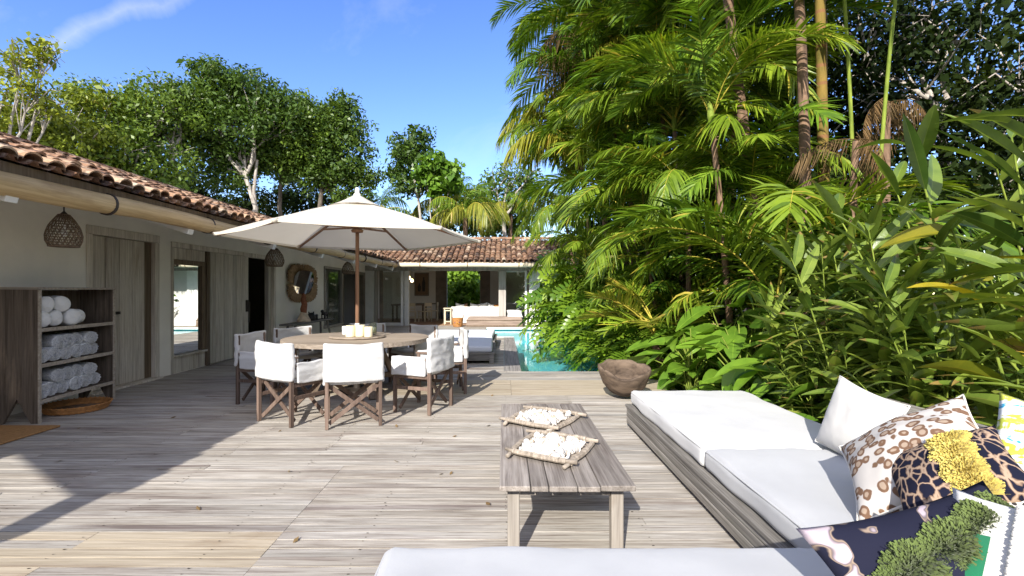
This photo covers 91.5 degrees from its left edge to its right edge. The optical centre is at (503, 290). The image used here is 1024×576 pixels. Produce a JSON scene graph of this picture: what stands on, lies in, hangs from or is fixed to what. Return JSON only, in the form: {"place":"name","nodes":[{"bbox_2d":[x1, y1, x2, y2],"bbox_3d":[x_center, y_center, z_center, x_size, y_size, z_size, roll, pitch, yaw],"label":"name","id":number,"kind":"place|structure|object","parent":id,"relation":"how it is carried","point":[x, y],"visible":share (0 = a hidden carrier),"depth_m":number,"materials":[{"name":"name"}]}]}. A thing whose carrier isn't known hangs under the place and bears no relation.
{"place":"outdoors","nodes":[
{"label":"outdoors","id":0,"kind":"place"},
{"bbox_2d":[0,0,1023,293],"label":"sky","id":1,"kind":"structure","parent":0,"point":[441,64],"materials":[{"name":"blue"}]},
{"bbox_2d":[447,300,1019,413],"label":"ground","id":2,"kind":"structure","parent":0,"point":[448,316],"depth_m":29.17,"materials":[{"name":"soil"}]},
{"bbox_2d":[0,31,77,142],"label":"tree","id":3,"kind":"object","parent":2,"relation":"on","point":[49,112],"visible":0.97,"depth_m":12.59,"materials":[{"name":"green plant"}]},
{"bbox_2d":[0,77,144,172],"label":"tree","id":4,"kind":"object","parent":2,"relation":"on","point":[76,138],"visible":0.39,"depth_m":14.26,"materials":[{"name":"green plant"}]},
{"bbox_2d":[44,72,207,192],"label":"tree","id":5,"kind":"object","parent":2,"relation":"on","point":[149,157],"visible":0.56,"depth_m":15.88,"materials":[{"name":"green plant"}]},
{"bbox_2d":[97,67,219,187],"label":"tree","id":6,"kind":"object","parent":2,"relation":"on","point":[170,87],"visible":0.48,"depth_m":17.31,"materials":[{"name":"green plant"}]},
{"bbox_2d":[0,131,398,414],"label":"house","id":7,"kind":"structure","parent":2,"relation":"on","point":[192,291],"depth_m":7.60,"materials":[{"name":"paint"}]},
{"bbox_2d":[43,207,83,247],"bbox_3d":[-4.544,-0.668,5.150,0.313,0.439,0.313,0,0,0],"label":"pendant lamp","id":8,"kind":"object","parent":7,"relation":"hanging from","point":[64,216],"visible":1,"depth_m":5.10,"materials":[{"name":"wicker"}]},
{"bbox_2d":[86,224,162,395],"bbox_3d":[-5.565,0.270,7.320,0.210,2.300,1.402,0,0,0],"label":"door","id":9,"kind":"structure","parent":7,"relation":"in","point":[128,262],"depth_m":7.46,"materials":[{"name":"grey wood"}]},
{"bbox_2d":[171,241,275,374],"bbox_3d":[-5.581,0.290,10.202,0.258,2.220,3.845,0,0,0],"label":"sliding door","id":10,"kind":"structure","parent":7,"relation":"in","point":[210,304],"depth_m":9.36,"materials":[{"name":"grey wood"}]},
{"bbox_2d":[287,264,317,302],"bbox_3d":[-5.465,-0.200,13.640,0.098,1.062,2.008,0,0,0],"label":"straw mirror","id":11,"kind":"object","parent":7,"relation":"attached to","point":[305,280],"visible":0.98,"depth_m":13.47,"materials":[{"name":"brown glass"}]},
{"bbox_2d":[166,52,311,212],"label":"tree","id":12,"kind":"object","parent":2,"relation":"on","point":[243,107],"visible":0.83,"depth_m":18.79,"materials":[{"name":"green plant"}]},
{"bbox_2d":[175,173,351,217],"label":"tree","id":13,"kind":"object","parent":2,"relation":"on","point":[269,209],"visible":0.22,"depth_m":23.39,"materials":[{"name":"green plant"}]},
{"bbox_2d":[241,87,341,216],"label":"tree","id":14,"kind":"object","parent":2,"relation":"on","point":[293,143],"visible":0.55,"depth_m":19.92,"materials":[{"name":"green plant"}]},
{"bbox_2d":[268,87,385,207],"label":"tree","id":15,"kind":"object","parent":2,"relation":"on","point":[332,169],"visible":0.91,"depth_m":20.51,"materials":[{"name":"green plant"}]},
{"bbox_2d":[0,326,740,575],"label":"deck","id":16,"kind":"structure","parent":2,"relation":"on","point":[105,496],"depth_m":3.59,"materials":[{"name":"grey wood"}]},
{"bbox_2d":[0,287,115,424],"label":"towel shelf","id":17,"kind":"object","parent":16,"relation":"on","point":[22,331],"visible":0.74,"depth_m":5.24,"materials":[{"name":"grey wood"}]},
{"bbox_2d":[42,396,112,415],"bbox_3d":[-5.020,1.355,5.860,0.675,0.088,0.675,0,0,0],"label":"basket tray","id":18,"kind":"object","parent":16,"relation":"on","point":[73,406],"visible":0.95,"depth_m":5.89,"materials":[{"name":"wicker"}]},
{"bbox_2d":[234,330,298,404],"bbox_3d":[-3.039,0.962,6.371,0.558,0.872,0.623,0,0,7],"label":"director chair","id":19,"kind":"object","parent":16,"relation":"on","point":[244,359],"visible":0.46,"depth_m":6.12,"materials":[{"name":"fabric"}]},
{"bbox_2d":[254,340,324,427],"bbox_3d":[-2.298,0.962,5.403,0.623,0.872,0.558,0,0,29],"label":"director chair","id":20,"kind":"object","parent":16,"relation":"on","point":[276,363],"visible":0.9,"depth_m":5.21,"materials":[{"name":"fabric"}]},
{"bbox_2d":[212,187,480,394],"bbox_3d":[-2.030,-0.017,6.900,3.372,2.826,3.464,0,0,0],"label":"umbrella","id":21,"kind":"object","parent":16,"relation":"on","point":[356,221],"visible":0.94,"depth_m":6.91,"materials":[{"name":"fabric"}]},
{"bbox_2d":[322,341,384,429],"bbox_3d":[-1.593,0.962,5.292,0.623,0.872,0.558,0,0,-18],"label":"director chair","id":22,"kind":"object","parent":16,"relation":"on","point":[352,364],"visible":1,"depth_m":5.07,"materials":[{"name":"fabric"}]},
{"bbox_2d":[280,332,428,399],"bbox_3d":[-2.030,1.029,6.900,1.950,0.769,1.947,0,0,0],"label":"dining table","id":23,"kind":"object","parent":16,"relation":"on","point":[319,340],"visible":0.5,"depth_m":6.52,"materials":[{"name":"brown wood"}]},
{"bbox_2d":[387,323,438,385],"bbox_3d":[-1.391,0.962,7.686,0.623,0.872,0.558,0,0,34],"label":"director chair","id":24,"kind":"object","parent":16,"relation":"on","point":[431,331],"visible":0.41,"depth_m":7.70,"materials":[{"name":"fabric"}]},
{"bbox_2d":[391,334,454,415],"bbox_3d":[-0.932,0.962,5.904,0.558,0.872,0.623,0,0,21],"label":"director chair","id":25,"kind":"object","parent":16,"relation":"on","point":[436,356],"visible":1,"depth_m":5.70,"materials":[{"name":"fabric"}]},
{"bbox_2d":[403,337,494,363],"bbox_3d":[-1.080,1.227,10.523,1.800,0.338,1.986,0,0,-1],"label":"daybed","id":26,"kind":"object","parent":16,"relation":"on","point":[481,348],"visible":0.37,"depth_m":9.61,"materials":[{"name":"fabric"}]},
{"bbox_2d":[432,327,468,394],"bbox_3d":[-0.782,0.962,6.985,0.558,0.872,0.623,0,0,-12],"label":"director chair","id":27,"kind":"object","parent":16,"relation":"on","point":[460,350],"visible":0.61,"depth_m":6.75,"materials":[{"name":"fabric"}]},
{"bbox_2d":[499,404,635,547],"bbox_3d":[0.320,1.190,3.410,0.686,0.421,1.839,0,0,0],"label":"coffee table","id":28,"kind":"object","parent":16,"relation":"on","point":[598,469],"visible":0.77,"depth_m":2.64,"materials":[{"name":"grey wood"}]},
{"bbox_2d":[505,429,598,469],"bbox_3d":[0.276,0.953,3.050,0.508,0.052,0.576,0,0,26],"label":"stick tray","id":29,"kind":"object","parent":28,"relation":"on","point":[574,458],"visible":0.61,"depth_m":2.92,"materials":[{"name":"brown wood"}]},
{"bbox_2d":[519,432,585,458],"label":"seashells","id":30,"kind":"object","parent":29,"relation":"in","point":[544,443],"visible":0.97,"depth_m":3.00,"materials":[{"name":"stone"}]},
{"bbox_2d":[598,359,651,396],"bbox_3d":[1.546,1.137,6.434,0.678,0.400,0.521,3,22,14],"label":"wooden bowl","id":31,"kind":"object","parent":16,"relation":"on","point":[624,378],"visible":0.98,"depth_m":6.37,"materials":[{"name":"brown wood"}]},
{"bbox_2d":[625,398,987,547],"bbox_3d":[1.075,1.066,2.270,3.090,0.668,5.740,0,0,0],"label":"corner sofa","id":32,"kind":"object","parent":16,"relation":"on","point":[736,517],"visible":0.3,"depth_m":3.07,"materials":[{"name":"grey wood"}]},
{"bbox_2d":[374,546,834,575],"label":"seat cushion","id":33,"kind":"object","parent":32,"relation":"on","point":[710,561],"visible":0.88,"depth_m":1.84,"materials":[{"name":"fabric"}]},
{"bbox_2d":[796,480,1014,575],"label":"pillow","id":34,"kind":"object","parent":33,"relation":"on","point":[935,538],"visible":0.76,"depth_m":1.42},
{"bbox_2d":[952,487,1023,575],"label":"pillow","id":35,"kind":"object","parent":34,"relation":"on","point":[1002,543],"visible":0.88,"depth_m":1.32,"materials":[{"name":"fabric"}]},
{"bbox_2d":[631,390,827,465],"bbox_3d":[1.859,1.088,4.166,1.155,0.195,1.866,0,0,0],"label":"seat cushion","id":36,"kind":"object","parent":32,"relation":"on","point":[696,424],"visible":0.75,"depth_m":3.85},
{"bbox_2d":[705,447,855,547],"bbox_3d":[1.863,1.087,2.088,1.164,0.194,2.282,0,0,0],"label":"seat cushion","id":37,"kind":"object","parent":32,"relation":"on","point":[785,492],"visible":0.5,"depth_m":2.62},
{"bbox_2d":[815,375,910,453],"bbox_3d":[2.128,0.810,3.001,0.197,0.469,0.528,15,7,-6],"label":"pillow","id":38,"kind":"object","parent":37,"relation":"on","point":[853,411],"visible":0.73,"depth_m":2.97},
{"bbox_2d":[838,394,978,520],"bbox_3d":[1.808,0.736,2.210,0.594,0.230,0.595,-43,-4,32],"label":"pillow","id":39,"kind":"object","parent":37,"relation":"on","point":[872,455],"visible":0.55,"depth_m":2.19,"materials":[{"name":"fabric"}]},
{"bbox_2d":[891,425,1023,509],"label":"pillow","id":40,"kind":"object","parent":39,"relation":"on","point":[938,466],"visible":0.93,"depth_m":1.88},
{"bbox_2d":[996,392,1023,469],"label":"pillow","id":41,"kind":"object","parent":37,"relation":"on","point":[1010,426],"visible":0.41,"depth_m":2.29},
{"bbox_2d":[377,124,453,218],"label":"tree","id":42,"kind":"object","parent":2,"relation":"on","point":[404,153],"visible":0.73,"depth_m":29.52,"materials":[{"name":"green plant"}]},
{"bbox_2d":[410,148,467,225],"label":"tree","id":43,"kind":"object","parent":2,"relation":"on","point":[447,177],"visible":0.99,"depth_m":28.10,"materials":[{"name":"green plant"}]},
{"bbox_2d":[325,237,583,325],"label":"pavilion","id":44,"kind":"structure","parent":2,"relation":"on","point":[503,266],"depth_m":20.19,"materials":[{"name":"ceramic"}]},
{"bbox_2d":[447,271,479,312],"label":"shrub","id":45,"kind":"object","parent":2,"relation":"on","point":[463,287],"visible":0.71,"depth_m":26.45,"materials":[{"name":"green plant"}]},
{"bbox_2d":[403,182,534,239],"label":"tree","id":46,"kind":"object","parent":2,"relation":"on","point":[470,226],"visible":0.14,"depth_m":32.45,"materials":[{"name":"green plant"}]},
{"bbox_2d":[428,183,510,272],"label":"palm","id":47,"kind":"object","parent":2,"relation":"on","point":[453,211],"visible":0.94,"depth_m":27.15,"materials":[{"name":"green plant"}]},
{"bbox_2d":[475,160,546,239],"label":"tree","id":48,"kind":"object","parent":2,"relation":"on","point":[518,178],"visible":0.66,"depth_m":30.59,"materials":[{"name":"green plant"}]},
{"bbox_2d":[486,329,597,370],"bbox_3d":[0.900,1.720,13.780,3.120,0.600,10.240,0,0,0],"label":"pool shell","id":49,"kind":"object","parent":2,"relation":"in","point":[547,363],"visible":0.1,"depth_m":14.02,"materials":[{"name":"tile"}]},
{"bbox_2d":[525,252,610,362],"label":"philodendron","id":50,"kind":"object","parent":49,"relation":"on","point":[557,277],"visible":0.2,"depth_m":14.35,"materials":[{"name":"green plant"}]},
{"bbox_2d":[516,250,582,355],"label":"philodendron","id":51,"kind":"object","parent":2,"relation":"on","point":[531,305],"visible":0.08,"depth_m":15.96,"materials":[{"name":"green plant"}]},
{"bbox_2d":[488,0,613,257],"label":"palm","id":52,"kind":"object","parent":2,"relation":"on","point":[504,8],"visible":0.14,"depth_m":16.30,"materials":[{"name":"green plant"}]},
{"bbox_2d":[495,80,608,261],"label":"palm","id":53,"kind":"object","parent":2,"relation":"on","point":[506,129],"visible":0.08,"depth_m":15.91,"materials":[{"name":"green plant"}]},
{"bbox_2d":[507,182,617,264],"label":"palm","id":54,"kind":"object","parent":2,"relation":"on","point":[544,212],"visible":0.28,"depth_m":16.18,"materials":[{"name":"green plant"}]},
{"bbox_2d":[504,9,650,271],"bbox_3d":[2.412,-3.128,14.118,4.901,9.358,4.677,0,0,0],"label":"palm","id":55,"kind":"object","parent":2,"relation":"on","point":[529,60],"visible":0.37,"depth_m":14.21,"materials":[{"name":"green plant"}]},
{"bbox_2d":[496,106,660,243],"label":"palm","id":56,"kind":"object","parent":2,"relation":"on","point":[521,145],"visible":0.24,"depth_m":14.60,"materials":[{"name":"green plant"}]},
{"bbox_2d":[523,225,638,283],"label":"palm","id":57,"kind":"object","parent":2,"relation":"on","point":[575,243],"visible":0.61,"depth_m":13.23,"materials":[{"name":"green plant"}]},
{"bbox_2d":[548,283,632,363],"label":"philodendron","id":58,"kind":"object","parent":2,"relation":"on","point":[567,323],"visible":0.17,"depth_m":11.72,"materials":[{"name":"green plant"}]},
{"bbox_2d":[538,264,646,358],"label":"philodendron","id":59,"kind":"object","parent":2,"relation":"on","point":[559,305],"visible":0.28,"depth_m":12.99,"materials":[{"name":"green plant"}]},
{"bbox_2d":[507,0,690,264],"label":"palm","id":60,"kind":"object","parent":2,"relation":"on","point":[542,12],"visible":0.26,"depth_m":13.96,"materials":[{"name":"green plant"}]},
{"bbox_2d":[534,0,678,159],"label":"palm","id":61,"kind":"object","parent":2,"relation":"on","point":[637,30],"visible":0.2,"depth_m":12.77,"materials":[{"name":"green plant"}]},
{"bbox_2d":[516,123,698,273],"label":"palm","id":62,"kind":"object","parent":2,"relation":"on","point":[582,193],"visible":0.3,"depth_m":10.90,"materials":[{"name":"green plant"}]},
{"bbox_2d":[527,28,702,263],"bbox_3d":[2.914,-1.945,11.940,4.691,6.983,5.109,0,0,0],"label":"palm","id":63,"kind":"object","parent":2,"relation":"on","point":[577,106],"visible":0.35,"depth_m":11.89,"materials":[{"name":"green plant"}]},
{"bbox_2d":[568,305,694,374],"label":"philodendron","id":64,"kind":"object","parent":2,"relation":"on","point":[591,344],"visible":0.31,"depth_m":9.59,"materials":[{"name":"green plant"}]},
{"bbox_2d":[552,170,731,356],"bbox_3d":[2.840,-0.312,10.069,3.808,3.728,3.887,0,0,0],"label":"palm","id":65,"kind":"object","parent":2,"relation":"on","point":[612,232],"visible":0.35,"depth_m":9.44,"materials":[{"name":"green plant"}]},
{"bbox_2d":[575,276,722,378],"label":"palm","id":66,"kind":"object","parent":2,"relation":"on","point":[648,322],"visible":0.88,"depth_m":8.10,"materials":[{"name":"green plant"}]},
{"bbox_2d":[583,324,716,379],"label":"philodendron","id":67,"kind":"object","parent":2,"relation":"on","point":[617,351],"visible":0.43,"depth_m":8.74,"materials":[{"name":"green plant"}]},
{"bbox_2d":[581,232,734,299],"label":"palm","id":68,"kind":"object","parent":2,"relation":"on","point":[593,275],"visible":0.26,"depth_m":10.05,"materials":[{"name":"plant"}]},
{"bbox_2d":[585,270,754,326],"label":"palm","id":69,"kind":"object","parent":2,"relation":"on","point":[666,298],"visible":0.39,"depth_m":9.27,"materials":[{"name":"plant"}]},
{"bbox_2d":[561,0,793,315],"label":"palm","id":70,"kind":"object","parent":2,"relation":"on","point":[651,25],"visible":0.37,"depth_m":11.89,"materials":[{"name":"green plant"}]},
{"bbox_2d":[624,311,730,390],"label":"broadleaf plant","id":71,"kind":"object","parent":2,"relation":"on","point":[643,343],"visible":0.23,"depth_m":7.46,"materials":[{"name":"green plant"}]},
{"bbox_2d":[563,4,797,289],"bbox_3d":[3.488,-1.669,10.345,4.403,6.433,5.010,0,0,-21],"label":"palm","id":72,"kind":"object","parent":2,"relation":"on","point":[673,107],"visible":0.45,"depth_m":10.18,"materials":[{"name":"green plant"}]},
{"bbox_2d":[582,0,778,367],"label":"palm","id":73,"kind":"object","parent":2,"relation":"on","point":[741,95],"visible":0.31,"depth_m":7.96,"materials":[{"name":"brown plant"}]},
{"bbox_2d":[634,327,752,390],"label":"broadleaf plant","id":74,"kind":"object","parent":2,"relation":"on","point":[672,341],"visible":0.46,"depth_m":6.69,"materials":[{"name":"green plant"}]},
{"bbox_2d":[555,97,842,311],"bbox_3d":[3.127,-0.691,8.691,4.465,4.470,3.996,0,0,0],"label":"palm","id":75,"kind":"object","parent":2,"relation":"on","point":[671,178],"visible":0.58,"depth_m":8.34,"materials":[{"name":"green plant"}]},
{"bbox_2d":[657,306,794,387],"bbox_3d":[3.197,1.078,7.167,2.273,1.722,1.868,0,0,3],"label":"broadleaf plant","id":76,"kind":"object","parent":2,"relation":"on","point":[689,316],"visible":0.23,"depth_m":7.17,"materials":[{"name":"green plant"}]},
{"bbox_2d":[561,0,892,329],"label":"palm","id":77,"kind":"object","parent":2,"relation":"on","point":[863,4],"visible":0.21,"depth_m":8.43,"materials":[{"name":"green plant"}]},
{"bbox_2d":[588,0,866,326],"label":"palm","id":78,"kind":"object","parent":2,"relation":"on","point":[709,89],"visible":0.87,"depth_m":7.25,"materials":[{"name":"green plant"}]},
{"bbox_2d":[671,321,783,405],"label":"broadleaf plant","id":79,"kind":"object","parent":2,"relation":"on","point":[728,378],"visible":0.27,"depth_m":5.89,"materials":[{"name":"green plant"}]},
{"bbox_2d":[619,0,855,312],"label":"palm","id":80,"kind":"object","parent":2,"relation":"on","point":[645,8],"visible":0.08,"depth_m":10.31,"materials":[{"name":"green plant"}]},
{"bbox_2d":[662,297,820,400],"bbox_3d":[3.225,0.915,6.676,2.189,1.679,2.187,0,0,13],"label":"broadleaf plant","id":81,"kind":"object","parent":2,"relation":"on","point":[734,339],"visible":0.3,"depth_m":6.24,"materials":[{"name":"green plant"}]},
{"bbox_2d":[622,97,863,351],"bbox_3d":[3.814,-0.533,8.107,3.233,4.153,3.634,0,0,-44],"label":"palm","id":82,"kind":"object","parent":2,"relation":"on","point":[736,170],"visible":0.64,"depth_m":7.48,"materials":[{"name":"green plant"}]},
{"bbox_2d":[655,254,843,346],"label":"palm","id":83,"kind":"object","parent":2,"relation":"on","point":[742,289],"visible":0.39,"depth_m":7.46,"materials":[{"name":"plant"}]},
{"bbox_2d":[660,0,856,237],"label":"palm","id":84,"kind":"object","parent":2,"relation":"on","point":[666,20],"visible":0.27,"depth_m":7.77,"materials":[{"name":"green plant"}]},
{"bbox_2d":[714,348,825,423],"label":"broadleaf plant","id":85,"kind":"object","parent":2,"relation":"on","point":[742,379],"visible":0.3,"depth_m":5.22,"materials":[{"name":"green plant"}]},
{"bbox_2d":[747,282,832,423],"bbox_3d":[2.814,0.725,4.746,0.912,1.632,1.320,0,0,25],"label":"ginger plant","id":86,"kind":"object","parent":2,"relation":"on","point":[790,374],"visible":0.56,"depth_m":4.62,"materials":[{"name":"green plant"}]},
{"bbox_2d":[739,335,853,409],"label":"broadleaf plant","id":87,"kind":"object","parent":2,"relation":"on","point":[759,388],"visible":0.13,"depth_m":5.35,"materials":[{"name":"green plant"}]},
{"bbox_2d":[701,0,896,374],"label":"palm","id":88,"kind":"object","parent":2,"relation":"on","point":[886,85],"visible":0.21,"depth_m":7.03,"materials":[{"name":"green plant"}]},
{"bbox_2d":[581,169,1022,317],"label":"palm","id":89,"kind":"object","parent":2,"relation":"on","point":[781,206],"visible":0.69,"depth_m":6.56,"materials":[{"name":"green plant"}]},
{"bbox_2d":[707,2,909,332],"bbox_3d":[8.324,-3.381,14.396,5.800,9.926,4.857,0,0,0],"label":"tree","id":90,"kind":"object","parent":2,"relation":"on","point":[813,127],"visible":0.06,"depth_m":13.34,"materials":[{"name":"green plant"}]},
{"bbox_2d":[747,225,878,407],"bbox_3d":[2.977,0.439,4.796,1.421,2.204,1.237,0,0,0],"label":"ginger plant","id":91,"kind":"object","parent":2,"relation":"on","point":[833,285],"visible":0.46,"depth_m":4.69,"materials":[{"name":"green plant"}]},
{"bbox_2d":[794,0,836,358],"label":"palm","id":92,"kind":"object","parent":2,"relation":"on","point":[802,89],"visible":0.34,"depth_m":6.80,"materials":[{"name":"brown plant"}]},
{"bbox_2d":[815,0,830,265],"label":"palm","id":93,"kind":"object","parent":2,"relation":"on","point":[821,70],"visible":0.3,"depth_m":7.29,"materials":[{"name":"plant"}]},
{"bbox_2d":[788,132,885,290],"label":"palm","id":94,"kind":"object","parent":2,"relation":"on","point":[855,158],"visible":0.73,"depth_m":6.38,"materials":[{"name":"brown plant"}]},
{"bbox_2d":[767,203,913,382],"bbox_3d":[3.713,0.328,5.471,1.108,2.427,1.502,0,0,-43],"label":"ginger plant","id":95,"kind":"object","parent":2,"relation":"on","point":[863,216],"visible":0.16,"depth_m":5.43,"materials":[{"name":"green plant"}]},
{"bbox_2d":[712,220,980,327],"bbox_3d":[4.657,0.349,6.925,3.167,2.393,2.698,0,0,40],"label":"palm","id":96,"kind":"object","parent":2,"relation":"on","point":[720,294],"visible":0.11,"depth_m":6.72,"materials":[{"name":"plant"}]},
{"bbox_2d":[761,231,978,410],"bbox_3d":[2.918,0.500,4.131,1.497,2.083,1.438,0,0,-32],"label":"ginger plant","id":97,"kind":"object","parent":2,"relation":"on","point":[871,316],"visible":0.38,"depth_m":4.12,"materials":[{"name":"green plant"}]},
{"bbox_2d":[786,271,969,417],"bbox_3d":[2.787,0.694,3.949,0.883,1.694,1.329,0,0,-42],"label":"ginger plant","id":98,"kind":"object","parent":2,"relation":"on","point":[833,377],"visible":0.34,"depth_m":3.79,"materials":[{"name":"green plant"}]},
{"bbox_2d":[858,98,925,264],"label":"palm","id":99,"kind":"object","parent":2,"relation":"on","point":[869,123],"visible":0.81,"depth_m":7.54,"materials":[{"name":"brown plant"}]},
{"bbox_2d":[785,0,1023,166],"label":"tree","id":100,"kind":"object","parent":2,"relation":"on","point":[920,38],"visible":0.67,"depth_m":11.21,"materials":[{"name":"green plant"}]},
{"bbox_2d":[804,104,1023,427],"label":"ginger plant","id":101,"kind":"object","parent":2,"relation":"on","point":[919,143],"visible":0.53,"depth_m":3.43,"materials":[{"name":"green plant"}]},
{"bbox_2d":[808,224,1023,420],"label":"ginger plant","id":102,"kind":"object","parent":2,"relation":"on","point":[977,245],"visible":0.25,"depth_m":3.60,"materials":[{"name":"green plant"}]},
{"bbox_2d":[827,253,1005,426],"bbox_3d":[2.769,0.633,3.277,0.874,1.815,0.943,0,0,-32],"label":"ginger plant","id":103,"kind":"object","parent":2,"relation":"on","point":[892,315],"visible":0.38,"depth_m":3.28,"materials":[{"name":"green plant"}]},
{"bbox_2d":[834,89,1023,391],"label":"shrub","id":104,"kind":"object","parent":2,"relation":"on","point":[985,177],"visible":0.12,"depth_m":7.13,"materials":[{"name":"green plant"}]},
{"bbox_2d":[841,149,1023,419],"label":"ginger plant","id":105,"kind":"object","parent":2,"relation":"on","point":[895,176],"visible":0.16,"depth_m":4.25,"materials":[{"name":"green plant"}]},
{"bbox_2d":[864,3,1023,249],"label":"tree","id":106,"kind":"object","parent":2,"relation":"on","point":[1007,88],"visible":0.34,"depth_m":9.79,"materials":[{"name":"green plant"}]},
{"bbox_2d":[877,198,1023,409],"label":"ginger plant","id":107,"kind":"object","parent":2,"relation":"on","point":[988,289],"visible":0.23,"depth_m":3.54,"materials":[{"name":"green plant"}]},
{"bbox_2d":[879,108,1023,406],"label":"ginger plant","id":108,"kind":"object","parent":2,"relation":"on","point":[988,265],"visible":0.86,"depth_m":2.91,"materials":[{"name":"green plant"}]},
{"bbox_2d":[916,143,1023,407],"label":"ginger plant","id":109,"kind":"object","parent":2,"relation":"on","point":[992,246],"visible":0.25,"depth_m":3.93,"materials":[{"name":"green plant"}]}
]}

